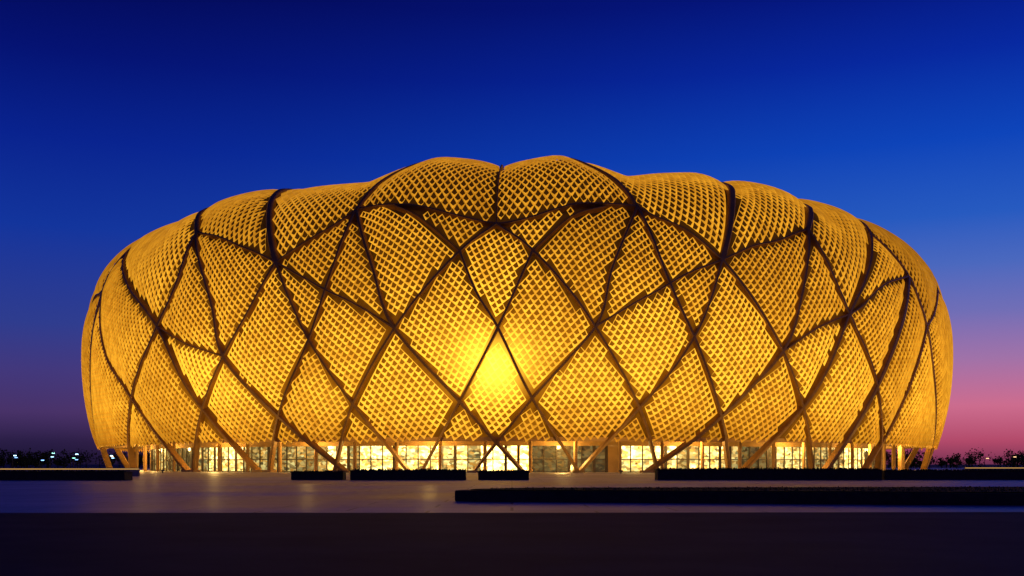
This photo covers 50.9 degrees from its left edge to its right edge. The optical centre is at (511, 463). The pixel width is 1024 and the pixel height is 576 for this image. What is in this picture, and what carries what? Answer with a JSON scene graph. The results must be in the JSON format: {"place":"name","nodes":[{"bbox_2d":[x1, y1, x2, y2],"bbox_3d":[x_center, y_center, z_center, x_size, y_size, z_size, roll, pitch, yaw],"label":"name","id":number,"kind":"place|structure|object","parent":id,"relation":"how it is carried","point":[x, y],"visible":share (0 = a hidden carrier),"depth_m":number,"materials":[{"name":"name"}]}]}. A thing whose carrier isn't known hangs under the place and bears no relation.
{"place":"outdoors","nodes":[
{"label":"outdoors","id":0,"kind":"place"},
{"bbox_2d":[0,513,1023,575],"bbox_3d":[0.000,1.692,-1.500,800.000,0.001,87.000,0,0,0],"label":"road","id":1,"kind":"structure","parent":0,"point":[511,544],"depth_m":22.60,"materials":[{"name":"black asphalt"}]},
{"bbox_2d":[0,468,1023,512],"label":"plaza paving","id":2,"kind":"structure","parent":0,"point":[159,491],"depth_m":59.79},
{"bbox_2d":[0,469,131,479],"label":"concrete planter","id":3,"kind":"object","parent":2,"relation":"on","point":[60,474],"visible":0.99,"depth_m":111.80,"materials":[{"name":"concrete"}]},
{"bbox_2d":[0,468,139,475],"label":"wall","id":4,"kind":"structure","parent":2,"relation":"on","point":[135,471],"depth_m":149.80,"materials":[{"name":"concrete"}]},
{"bbox_2d":[290,470,346,479],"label":"concrete planter","id":5,"kind":"object","parent":2,"relation":"on","point":[319,475],"visible":1,"depth_m":114.30,"materials":[{"name":"concrete"}]},
{"bbox_2d":[349,468,466,479],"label":"concrete planter","id":6,"kind":"object","parent":2,"relation":"on","point":[409,474],"visible":1,"depth_m":112.80,"materials":[{"name":"concrete"}]},
{"bbox_2d":[478,469,529,479],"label":"concrete planter","id":7,"kind":"object","parent":2,"relation":"on","point":[517,474],"visible":1,"depth_m":114.30,"materials":[{"name":"concrete"}]},
{"bbox_2d":[81,155,952,472],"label":"stadium","id":8,"kind":"object","parent":2,"relation":"on","point":[547,313],"visible":0.99,"depth_m":212.56,"materials":[{"name":"gold metal"}]},
{"bbox_2d":[155,446,872,470],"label":"lobby windows","id":9,"kind":"structure","parent":8,"relation":"in","point":[412,451],"depth_m":222.46,"materials":[{"name":"yellow"}]},
{"bbox_2d":[150,446,882,471],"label":"window frames","id":10,"kind":"structure","parent":8,"relation":"in","point":[202,459],"depth_m":226.63,"materials":[{"name":"metal"}]},
{"bbox_2d":[455,486,1023,505],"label":"raised lawn","id":11,"kind":"structure","parent":2,"relation":"on","point":[976,495],"depth_m":46.20,"materials":[{"name":"plant"}]},
{"bbox_2d":[654,467,882,479],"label":"concrete planter","id":12,"kind":"object","parent":2,"relation":"on","point":[761,473],"visible":1,"depth_m":112.80,"materials":[{"name":"concrete"}]},
{"bbox_2d":[882,468,1023,479],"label":"concrete planter","id":13,"kind":"object","parent":2,"relation":"on","point":[957,474],"visible":0.98,"depth_m":114.80,"materials":[{"name":"concrete"}]},
{"bbox_2d":[964,467,1023,469],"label":"wall","id":14,"kind":"structure","parent":2,"relation":"on","point":[985,468],"depth_m":189.80,"materials":[{"name":"concrete"}]},
{"bbox_2d":[0,464,1023,512],"bbox_3d":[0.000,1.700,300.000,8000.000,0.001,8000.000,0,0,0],"label":"ground","id":15,"kind":"structure","parent":0,"point":[122,466],"depth_m":522.32,"materials":[{"name":"black"}]},
{"bbox_2d":[0,448,149,467],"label":"distant trees","id":16,"kind":"object","parent":15,"relation":"on","point":[21,461],"visible":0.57,"depth_m":427.42,"materials":[{"name":"black plant"}]},
{"bbox_2d":[886,447,1023,468],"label":"distant trees","id":17,"kind":"object","parent":15,"relation":"on","point":[971,460],"visible":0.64,"depth_m":427.81,"materials":[{"name":"black plant"}]},
{"bbox_2d":[0,0,1023,463],"label":"sky","id":18,"kind":"structure","parent":0,"point":[122,121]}
]}

